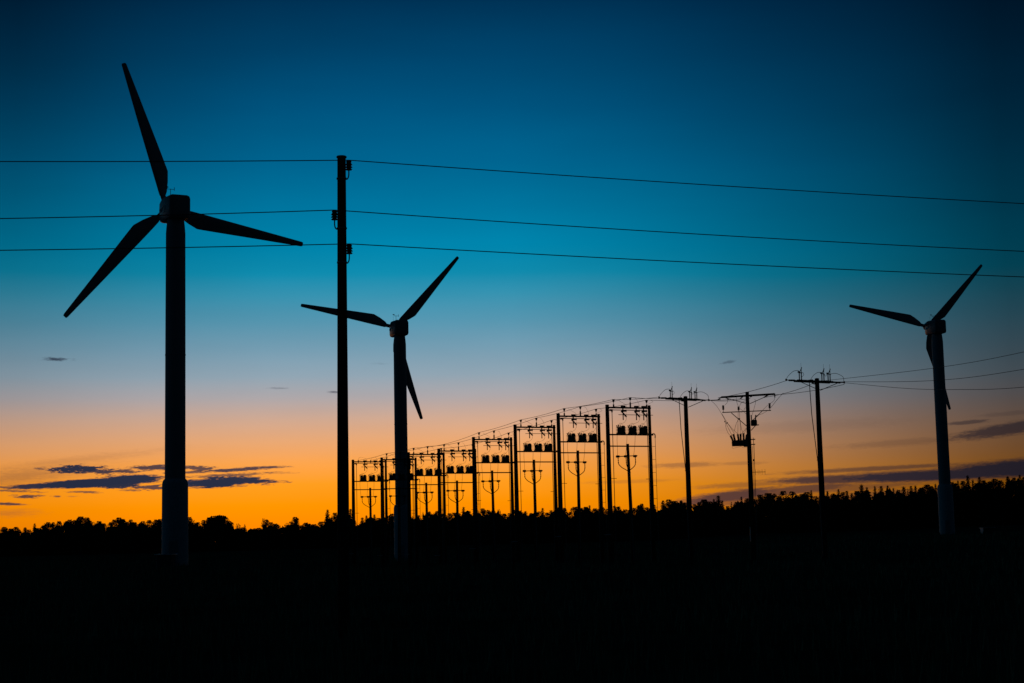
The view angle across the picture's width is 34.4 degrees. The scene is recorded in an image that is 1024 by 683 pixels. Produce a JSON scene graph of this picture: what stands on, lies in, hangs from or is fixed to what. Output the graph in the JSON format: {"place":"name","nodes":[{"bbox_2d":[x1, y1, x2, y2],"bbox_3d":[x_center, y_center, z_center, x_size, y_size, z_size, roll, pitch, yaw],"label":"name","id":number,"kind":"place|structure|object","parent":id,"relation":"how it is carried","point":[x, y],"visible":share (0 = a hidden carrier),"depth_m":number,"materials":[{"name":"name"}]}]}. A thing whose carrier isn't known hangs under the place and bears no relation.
{"place":"outdoors","nodes":[
{"label":"outdoors","id":0,"kind":"place"},
{"bbox_2d":[0,524,1023,682],"bbox_3d":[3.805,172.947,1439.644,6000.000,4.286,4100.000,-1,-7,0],"label":"ground","id":1,"kind":"structure","parent":0,"point":[734,672],"depth_m":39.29,"materials":[{"name":"black plant"}]},
{"bbox_2d":[0,527,10,556],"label":"broadleaf tree","id":2,"kind":"object","parent":1,"relation":"on","point":[3,530],"visible":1,"depth_m":504.16,"materials":[{"name":"black plant"}]},
{"bbox_2d":[5,528,16,555],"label":"broadleaf tree","id":3,"kind":"object","parent":1,"relation":"on","point":[11,540],"visible":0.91,"depth_m":509.21,"materials":[{"name":"black plant"}]},
{"bbox_2d":[40,522,55,555],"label":"broadleaf tree","id":4,"kind":"object","parent":1,"relation":"on","point":[47,524],"visible":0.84,"depth_m":515.01,"materials":[{"name":"black plant"}]},
{"bbox_2d":[49,522,57,545],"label":"broadleaf tree","id":5,"kind":"object","parent":1,"relation":"on","point":[53,532],"visible":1,"depth_m":508.28,"materials":[{"name":"black plant"}]},
{"bbox_2d":[67,520,79,554],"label":"broadleaf tree","id":6,"kind":"object","parent":1,"relation":"on","point":[74,533],"visible":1,"depth_m":503.24,"materials":[{"name":"black plant"}]},
{"bbox_2d":[72,516,90,554],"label":"broadleaf tree","id":7,"kind":"object","parent":1,"relation":"on","point":[81,528],"visible":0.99,"depth_m":502.96,"materials":[{"name":"black plant"}]},
{"bbox_2d":[85,520,96,554],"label":"broadleaf tree","id":8,"kind":"object","parent":1,"relation":"on","point":[90,536],"visible":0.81,"depth_m":516.49,"materials":[{"name":"black plant"}]},
{"bbox_2d":[99,523,108,553],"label":"broadleaf tree","id":9,"kind":"object","parent":1,"relation":"on","point":[101,529],"visible":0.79,"depth_m":513.64,"materials":[{"name":"black plant"}]},
{"bbox_2d":[104,522,114,553],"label":"broadleaf tree","id":10,"kind":"object","parent":1,"relation":"on","point":[108,533],"visible":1,"depth_m":502.45,"materials":[{"name":"black plant"}]},
{"bbox_2d":[125,520,136,553],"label":"broadleaf tree","id":11,"kind":"object","parent":1,"relation":"on","point":[131,527],"visible":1,"depth_m":502.56,"materials":[{"name":"black plant"}]},
{"bbox_2d":[129,522,141,553],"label":"broadleaf tree","id":12,"kind":"object","parent":1,"relation":"on","point":[138,531],"visible":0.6,"depth_m":511.23,"materials":[{"name":"black plant"}]},
{"bbox_2d":[148,519,161,552],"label":"broadleaf tree","id":13,"kind":"object","parent":1,"relation":"on","point":[157,530],"visible":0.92,"depth_m":504.76,"materials":[{"name":"black plant"}]},
{"bbox_2d":[63,63,302,567],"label":"wind turbine","id":14,"kind":"object","parent":1,"relation":"on","point":[175,511],"visible":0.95,"depth_m":146.61,"materials":[{"name":"grey paint"}]},
{"bbox_2d":[188,517,196,551],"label":"broadleaf tree","id":15,"kind":"object","parent":1,"relation":"on","point":[190,526],"visible":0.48,"depth_m":502.99,"materials":[{"name":"black plant"}]},
{"bbox_2d":[193,522,203,548],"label":"broadleaf tree","id":16,"kind":"object","parent":1,"relation":"on","point":[197,530],"visible":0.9,"depth_m":512.79,"materials":[{"name":"black plant"}]},
{"bbox_2d":[205,516,222,551],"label":"broadleaf tree","id":17,"kind":"object","parent":1,"relation":"on","point":[214,527],"visible":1,"depth_m":503.48,"materials":[{"name":"black plant"}]},
{"bbox_2d":[210,515,227,550],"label":"broadleaf tree","id":18,"kind":"object","parent":1,"relation":"on","point":[223,517],"visible":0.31,"depth_m":520.50,"materials":[{"name":"black plant"}]},
{"bbox_2d":[223,521,235,550],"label":"broadleaf tree","id":19,"kind":"object","parent":1,"relation":"on","point":[227,530],"visible":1,"depth_m":506.66,"materials":[{"name":"black plant"}]},
{"bbox_2d":[239,526,250,550],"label":"spruce tree","id":20,"kind":"object","parent":1,"relation":"on","point":[244,543],"visible":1,"depth_m":503.35,"materials":[{"name":"black plant"}]},
{"bbox_2d":[252,528,265,549],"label":"broadleaf tree","id":21,"kind":"object","parent":1,"relation":"on","point":[259,531],"visible":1,"depth_m":506.29,"materials":[{"name":"black plant"}]},
{"bbox_2d":[265,522,277,544],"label":"broadleaf tree","id":22,"kind":"object","parent":1,"relation":"on","point":[270,529],"visible":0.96,"depth_m":513.95,"materials":[{"name":"black plant"}]},
{"bbox_2d":[277,527,289,549],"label":"broadleaf tree","id":23,"kind":"object","parent":1,"relation":"on","point":[284,530],"visible":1,"depth_m":502.32,"materials":[{"name":"black plant"}]},
{"bbox_2d":[288,517,300,548],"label":"broadleaf tree","id":24,"kind":"object","parent":1,"relation":"on","point":[294,525],"visible":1,"depth_m":505.68,"materials":[{"name":"black plant"}]},
{"bbox_2d":[306,524,320,548],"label":"broadleaf tree","id":25,"kind":"object","parent":1,"relation":"on","point":[313,535],"visible":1,"depth_m":503.90,"materials":[{"name":"black plant"}]},
{"bbox_2d":[314,521,326,548],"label":"broadleaf tree","id":26,"kind":"object","parent":1,"relation":"on","point":[322,530],"visible":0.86,"depth_m":511.36,"materials":[{"name":"black plant"}]},
{"bbox_2d":[317,509,333,545],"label":"spruce tree","id":27,"kind":"object","parent":1,"relation":"on","point":[327,517],"visible":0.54,"depth_m":516.51,"materials":[{"name":"black plant"}]},
{"bbox_2d":[326,518,335,547],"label":"broadleaf tree","id":28,"kind":"object","parent":1,"relation":"on","point":[329,530],"visible":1,"depth_m":507.73,"materials":[{"name":"black plant"}]},
{"bbox_2d":[327,512,336,547],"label":"broadleaf tree","id":29,"kind":"object","parent":1,"relation":"on","point":[334,516],"visible":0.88,"depth_m":508.06,"materials":[{"name":"black plant"}]},
{"bbox_2d":[331,155,352,637],"bbox_3d":[-3.612,1.487,35.282,0.478,11.145,0.270,-1,-7,0],"label":"utility pole","id":30,"kind":"object","parent":1,"relation":"on","point":[344,249],"visible":0.99,"depth_m":35.20,"materials":[{"name":"brown wood"}]},
{"bbox_2d":[0,243,1022,276],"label":"power line","id":31,"kind":"object","parent":30,"relation":"attached to","point":[498,252],"visible":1,"depth_m":36.66,"materials":[{"name":"metal"}]},
{"bbox_2d":[0,160,1023,203],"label":"power line","id":32,"kind":"object","parent":30,"relation":"attached to","point":[497,170],"visible":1,"depth_m":36.88,"materials":[{"name":"metal"}]},
{"bbox_2d":[0,210,1023,251],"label":"power line","id":33,"kind":"object","parent":30,"relation":"attached to","point":[497,221],"visible":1,"depth_m":36.84,"materials":[{"name":"metal"}]},
{"bbox_2d":[356,518,369,546],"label":"spruce tree","id":34,"kind":"object","parent":1,"relation":"on","point":[363,535],"visible":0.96,"depth_m":508.02,"materials":[{"name":"black plant"}]},
{"bbox_2d":[361,488,376,568],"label":"cable pole","id":35,"kind":"object","parent":1,"relation":"on","point":[370,520],"visible":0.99,"depth_m":161.37,"materials":[{"name":"wood"}]},
{"bbox_2d":[351,457,390,567],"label":"pole frame","id":36,"kind":"object","parent":1,"relation":"on","point":[371,478],"visible":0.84,"depth_m":160.99,"materials":[{"name":"brown wood"}]},
{"bbox_2d":[301,256,458,559],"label":"wind turbine","id":37,"kind":"object","parent":1,"relation":"on","point":[399,332],"visible":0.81,"depth_m":226.12,"materials":[{"name":"grey paint"}]},
{"bbox_2d":[389,487,405,567],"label":"cable pole","id":38,"kind":"object","parent":1,"relation":"on","point":[399,536],"visible":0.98,"depth_m":154.83,"materials":[{"name":"metal"}]},
{"bbox_2d":[377,452,420,569],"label":"pole frame","id":39,"kind":"object","parent":1,"relation":"on","point":[392,477],"visible":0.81,"depth_m":154.66,"materials":[{"name":"metal"}]},
{"bbox_2d":[416,483,432,567],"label":"cable pole","id":40,"kind":"object","parent":1,"relation":"on","point":[427,529],"visible":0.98,"depth_m":148.46,"materials":[{"name":"metal"}]},
{"bbox_2d":[419,513,429,545],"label":"spruce tree","id":41,"kind":"object","parent":1,"relation":"on","point":[423,540],"visible":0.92,"depth_m":505.51,"materials":[{"name":"black plant"}]},
{"bbox_2d":[404,446,449,568],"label":"pole frame","id":42,"kind":"object","parent":1,"relation":"on","point":[428,472],"visible":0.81,"depth_m":148.19,"materials":[{"name":"metal"}]},
{"bbox_2d":[448,512,461,544],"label":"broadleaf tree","id":43,"kind":"object","parent":1,"relation":"on","point":[452,519],"visible":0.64,"depth_m":513.92,"materials":[{"name":"black plant"}]},
{"bbox_2d":[446,480,464,565],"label":"cable pole","id":44,"kind":"object","parent":1,"relation":"on","point":[457,528],"visible":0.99,"depth_m":142.06,"materials":[{"name":"metal"}]},
{"bbox_2d":[435,442,481,568],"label":"pole frame","id":45,"kind":"object","parent":1,"relation":"on","point":[450,469],"visible":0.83,"depth_m":141.56,"materials":[{"name":"metal"}]},
{"bbox_2d":[481,470,500,563],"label":"cable pole","id":46,"kind":"object","parent":1,"relation":"on","point":[491,481],"visible":0.98,"depth_m":135.73,"materials":[{"name":"metal"}]},
{"bbox_2d":[471,431,514,567],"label":"pole frame","id":47,"kind":"object","parent":1,"relation":"on","point":[494,459],"visible":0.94,"depth_m":135.52,"materials":[{"name":"metal"}]},
{"bbox_2d":[487,511,499,534],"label":"broadleaf tree","id":48,"kind":"object","parent":1,"relation":"on","point":[490,521],"visible":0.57,"depth_m":509.42,"materials":[{"name":"black plant"}]},
{"bbox_2d":[0,478,1023,556],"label":"undergrowth","id":49,"kind":"object","parent":1,"relation":"on","point":[40,548],"visible":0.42,"depth_m":515.14,"materials":[{"name":"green plant"}]},
{"bbox_2d":[521,511,533,543],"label":"spruce tree","id":50,"kind":"object","parent":1,"relation":"on","point":[526,526],"visible":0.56,"depth_m":518.75,"materials":[{"name":"black plant"}]},
{"bbox_2d":[523,460,542,562],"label":"cable pole","id":51,"kind":"object","parent":1,"relation":"on","point":[533,471],"visible":0.98,"depth_m":129.32,"materials":[{"name":"wood"}]},
{"bbox_2d":[512,418,558,565],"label":"pole frame","id":52,"kind":"object","parent":1,"relation":"on","point":[537,446],"visible":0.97,"depth_m":129.18,"materials":[{"name":"metal"}]},
{"bbox_2d":[537,508,550,542],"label":"spruce tree","id":53,"kind":"object","parent":1,"relation":"on","point":[543,532],"visible":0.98,"depth_m":502.63,"materials":[{"name":"black plant"}]},
{"bbox_2d":[544,510,558,542],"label":"spruce tree","id":54,"kind":"object","parent":1,"relation":"on","point":[551,523],"visible":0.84,"depth_m":505.52,"materials":[{"name":"black plant"}]},
{"bbox_2d":[567,507,577,542],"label":"broadleaf tree","id":55,"kind":"object","parent":1,"relation":"on","point":[573,509],"visible":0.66,"depth_m":519.48,"materials":[{"name":"black plant"}]},
{"bbox_2d":[566,450,585,564],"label":"cable pole","id":56,"kind":"object","parent":1,"relation":"on","point":[579,514],"visible":1,"depth_m":122.92,"materials":[{"name":"metal"}]},
{"bbox_2d":[555,406,607,564],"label":"pole frame","id":57,"kind":"object","parent":1,"relation":"on","point":[582,438],"visible":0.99,"depth_m":122.82,"materials":[{"name":"metal"}]},
{"bbox_2d":[581,506,587,541],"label":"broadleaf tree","id":58,"kind":"object","parent":1,"relation":"on","point":[584,515],"visible":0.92,"depth_m":509.69,"materials":[{"name":"black plant"}]},
{"bbox_2d":[582,505,596,541],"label":"spruce tree","id":59,"kind":"object","parent":1,"relation":"on","point":[590,530],"visible":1,"depth_m":506.85,"materials":[{"name":"black plant"}]},
{"bbox_2d":[617,509,629,540],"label":"broadleaf tree","id":60,"kind":"object","parent":1,"relation":"on","point":[623,514],"visible":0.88,"depth_m":505.19,"materials":[{"name":"black plant"}]},
{"bbox_2d":[616,444,636,563],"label":"cable pole","id":61,"kind":"object","parent":1,"relation":"on","point":[630,507],"visible":0.98,"depth_m":116.57,"materials":[{"name":"brown wood"}]},
{"bbox_2d":[604,397,658,564],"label":"pole frame","id":62,"kind":"object","parent":1,"relation":"on","point":[643,431],"visible":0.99,"depth_m":116.42,"materials":[{"name":"brown wood"}]},
{"bbox_2d":[358,397,656,460],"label":"power line","id":63,"kind":"object","parent":62,"relation":"attached to","point":[522,419],"visible":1,"depth_m":127.40,"materials":[{"name":"metal"}]},
{"bbox_2d":[371,397,660,460],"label":"power line","id":64,"kind":"object","parent":62,"relation":"attached to","point":[526,421],"visible":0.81,"depth_m":130.13,"materials":[{"name":"metal"}]},
{"bbox_2d":[383,400,680,460],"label":"power line","id":65,"kind":"object","parent":62,"relation":"attached to","point":[565,417],"visible":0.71,"depth_m":125.50,"materials":[{"name":"metal"}]},
{"bbox_2d":[633,508,640,540],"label":"broadleaf tree","id":66,"kind":"object","parent":1,"relation":"on","point":[637,519],"visible":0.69,"depth_m":509.11,"materials":[{"name":"black plant"}]},
{"bbox_2d":[641,507,649,539],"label":"broadleaf tree","id":67,"kind":"object","parent":1,"relation":"on","point":[646,512],"visible":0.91,"depth_m":505.94,"materials":[{"name":"black plant"}]},
{"bbox_2d":[646,504,663,539],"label":"spruce tree","id":68,"kind":"object","parent":1,"relation":"on","point":[658,523],"visible":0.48,"depth_m":515.61,"materials":[{"name":"black plant"}]},
{"bbox_2d":[667,501,682,538],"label":"broadleaf tree","id":69,"kind":"object","parent":1,"relation":"on","point":[674,504],"visible":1,"depth_m":514.25,"materials":[{"name":"black plant"}]},
{"bbox_2d":[658,386,709,562],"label":"switch pole","id":70,"kind":"object","parent":1,"relation":"on","point":[689,502],"visible":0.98,"depth_m":110.47,"materials":[{"name":"brown wood"}]},
{"bbox_2d":[707,499,721,535],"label":"spruce tree","id":71,"kind":"object","parent":1,"relation":"on","point":[714,524],"visible":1,"depth_m":511.49,"materials":[{"name":"black plant"}]},
{"bbox_2d":[731,502,743,534],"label":"broadleaf tree","id":72,"kind":"object","parent":1,"relation":"on","point":[737,513],"visible":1,"depth_m":504.67,"materials":[{"name":"black plant"}]},
{"bbox_2d":[734,497,749,534],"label":"spruce tree","id":73,"kind":"object","parent":1,"relation":"on","point":[742,526],"visible":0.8,"depth_m":509.91,"materials":[{"name":"black plant"}]},
{"bbox_2d":[717,392,782,563],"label":"recloser pole","id":74,"kind":"object","parent":1,"relation":"on","point":[745,442],"visible":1,"depth_m":107.62,"materials":[{"name":"brown wood"}]},
{"bbox_2d":[764,493,774,533],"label":"broadleaf tree","id":75,"kind":"object","parent":1,"relation":"on","point":[768,507],"visible":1,"depth_m":505.75,"materials":[{"name":"black plant"}]},
{"bbox_2d":[768,494,780,533],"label":"broadleaf tree","id":76,"kind":"object","parent":1,"relation":"on","point":[774,507],"visible":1,"depth_m":503.73,"materials":[{"name":"black plant"}]},
{"bbox_2d":[776,491,792,532],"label":"broadleaf tree","id":77,"kind":"object","parent":1,"relation":"on","point":[784,500],"visible":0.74,"depth_m":519.26,"materials":[{"name":"black plant"}]},
{"bbox_2d":[786,491,800,532],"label":"broadleaf tree","id":78,"kind":"object","parent":1,"relation":"on","point":[792,496],"visible":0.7,"depth_m":520.66,"materials":[{"name":"black plant"}]},
{"bbox_2d":[799,492,815,532],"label":"broadleaf tree","id":79,"kind":"object","parent":1,"relation":"on","point":[808,504],"visible":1,"depth_m":502.52,"materials":[{"name":"black plant"}]},
{"bbox_2d":[808,496,819,531],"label":"broadleaf tree","id":80,"kind":"object","parent":1,"relation":"on","point":[816,507],"visible":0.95,"depth_m":502.02,"materials":[{"name":"black plant"}]},
{"bbox_2d":[785,364,844,564],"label":"switch pole","id":81,"kind":"object","parent":1,"relation":"on","point":[822,506],"visible":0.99,"depth_m":100.10,"materials":[{"name":"wood"}]},
{"bbox_2d":[825,352,1021,380],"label":"power line","id":82,"kind":"object","parent":81,"relation":"attached to","point":[929,368],"visible":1,"depth_m":88.69,"materials":[{"name":"metal"}]},
{"bbox_2d":[850,383,1021,389],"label":"power line","id":83,"kind":"object","parent":81,"relation":"attached to","point":[944,389],"visible":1,"depth_m":84.63,"materials":[{"name":"metal"}]},
{"bbox_2d":[825,491,836,531],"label":"spruce tree","id":84,"kind":"object","parent":1,"relation":"on","point":[829,525],"visible":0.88,"depth_m":511.79,"materials":[{"name":"black plant"}]},
{"bbox_2d":[828,494,839,531],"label":"broadleaf tree","id":85,"kind":"object","parent":1,"relation":"on","point":[834,503],"visible":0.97,"depth_m":508.12,"materials":[{"name":"black plant"}]},
{"bbox_2d":[837,492,851,531],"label":"broadleaf tree","id":86,"kind":"object","parent":1,"relation":"on","point":[843,505],"visible":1,"depth_m":502.50,"materials":[{"name":"black plant"}]},
{"bbox_2d":[843,493,861,530],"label":"spruce tree","id":87,"kind":"object","parent":1,"relation":"on","point":[852,518],"visible":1,"depth_m":504.39,"materials":[{"name":"black plant"}]},
{"bbox_2d":[855,484,874,530],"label":"spruce tree","id":88,"kind":"object","parent":1,"relation":"on","point":[861,488],"visible":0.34,"depth_m":521.53,"materials":[{"name":"black plant"}]},
{"bbox_2d":[858,487,875,530],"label":"spruce tree","id":89,"kind":"object","parent":1,"relation":"on","point":[867,513],"visible":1,"depth_m":502.80,"materials":[{"name":"black plant"}]},
{"bbox_2d":[873,486,885,529],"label":"spruce tree","id":90,"kind":"object","parent":1,"relation":"on","point":[881,495],"visible":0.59,"depth_m":521.35,"materials":[{"name":"black plant"}]},
{"bbox_2d":[881,485,896,529],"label":"spruce tree","id":91,"kind":"object","parent":1,"relation":"on","point":[885,509],"visible":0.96,"depth_m":516.89,"materials":[{"name":"black plant"}]},
{"bbox_2d":[894,490,904,529],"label":"broadleaf tree","id":92,"kind":"object","parent":1,"relation":"on","point":[898,495],"visible":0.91,"depth_m":518.71,"materials":[{"name":"black plant"}]},
{"bbox_2d":[903,489,915,529],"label":"spruce tree","id":93,"kind":"object","parent":1,"relation":"on","point":[908,507],"visible":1,"depth_m":513.04,"materials":[{"name":"black plant"}]},
{"bbox_2d":[849,264,982,535],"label":"wind turbine","id":94,"kind":"object","parent":1,"relation":"on","point":[934,328],"visible":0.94,"depth_m":253.25,"materials":[{"name":"grey paint"}]},
{"bbox_2d":[920,484,934,526],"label":"broadleaf tree","id":95,"kind":"object","parent":1,"relation":"on","point":[926,492],"visible":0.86,"depth_m":514.15,"materials":[{"name":"black plant"}]},
{"bbox_2d":[929,483,938,527],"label":"spruce tree","id":96,"kind":"object","parent":1,"relation":"on","point":[935,513],"visible":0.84,"depth_m":505.90,"materials":[{"name":"black plant"}]},
{"bbox_2d":[954,481,964,526],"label":"spruce tree","id":97,"kind":"object","parent":1,"relation":"on","point":[959,494],"visible":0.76,"depth_m":519.65,"materials":[{"name":"black plant"}]},
{"bbox_2d":[958,475,980,525],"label":"spruce tree","id":98,"kind":"object","parent":1,"relation":"on","point":[971,511],"visible":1,"depth_m":514.18,"materials":[{"name":"black plant"}]},
{"bbox_2d":[987,479,999,522],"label":"broadleaf tree","id":99,"kind":"object","parent":1,"relation":"on","point":[994,482],"visible":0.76,"depth_m":515.80,"materials":[{"name":"black plant"}]},
{"bbox_2d":[994,480,1008,524],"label":"broadleaf tree","id":100,"kind":"object","parent":1,"relation":"on","point":[1001,495],"visible":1,"depth_m":507.00,"materials":[{"name":"black plant"}]},
{"bbox_2d":[999,476,1021,524],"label":"spruce tree","id":101,"kind":"object","parent":1,"relation":"on","point":[1010,514],"visible":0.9,"depth_m":511.95,"materials":[{"name":"black plant"}]},
{"bbox_2d":[1018,477,1023,507],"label":"broadleaf tree","id":102,"kind":"object","parent":1,"relation":"on","point":[1021,490],"visible":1,"depth_m":505.49,"materials":[{"name":"black plant"}]},
{"bbox_2d":[0,0,1023,532],"label":"sky","id":103,"kind":"structure","parent":0,"point":[924,99],"materials":[{"name":"blue"}]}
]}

